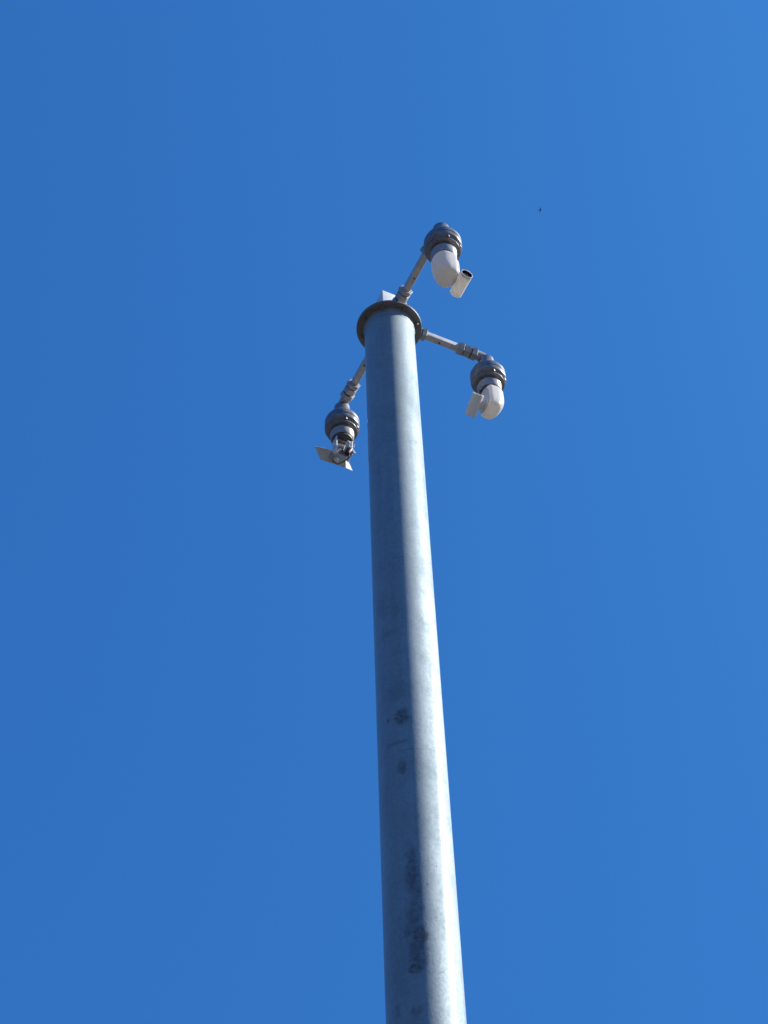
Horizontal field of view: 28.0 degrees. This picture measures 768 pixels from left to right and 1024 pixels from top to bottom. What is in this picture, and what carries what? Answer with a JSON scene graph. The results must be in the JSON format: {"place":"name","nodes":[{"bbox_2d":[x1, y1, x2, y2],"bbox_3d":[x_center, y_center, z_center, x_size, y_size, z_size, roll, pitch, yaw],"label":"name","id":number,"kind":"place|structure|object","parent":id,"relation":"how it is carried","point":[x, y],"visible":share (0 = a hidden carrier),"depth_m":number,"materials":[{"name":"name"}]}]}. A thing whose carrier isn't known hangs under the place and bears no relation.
{"place":"outdoors","nodes":[
{"label":"outdoors","id":0,"kind":"place"},
{"bbox_2d":[0,0,767,1023],"label":"sky","id":1,"kind":"structure","parent":0,"point":[203,203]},
{"bbox_2d":[339,244,484,1023],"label":"metal pole","id":2,"kind":"object","parent":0,"point":[423,976],"visible":0.91,"depth_m":6.23,"materials":[{"name":"metal"}]},
{"bbox_2d":[315,402,359,470],"bbox_3d":[-0.263,-0.444,8.681,0.266,0.527,0.199,19,-53,-17],"label":"security camera","id":3,"kind":"object","parent":2,"relation":"attached to","point":[342,426],"visible":1,"depth_m":8.63,"materials":[{"name":"grey paint"}]},
{"bbox_2d":[424,222,472,297],"bbox_3d":[0.317,-1.329,7.965,0.216,0.526,0.199,19,-53,-17],"label":"security camera","id":4,"kind":"object","parent":2,"relation":"attached to","point":[442,246],"visible":1,"depth_m":7.84,"materials":[{"name":"grey paint"}]},
{"bbox_2d":[465,354,505,419],"bbox_3d":[0.562,-0.688,8.491,0.245,0.551,0.199,19,-53,-17],"label":"security camera","id":5,"kind":"object","parent":2,"relation":"attached to","point":[487,380],"visible":1,"depth_m":8.43,"materials":[{"name":"grey paint"}]}
]}

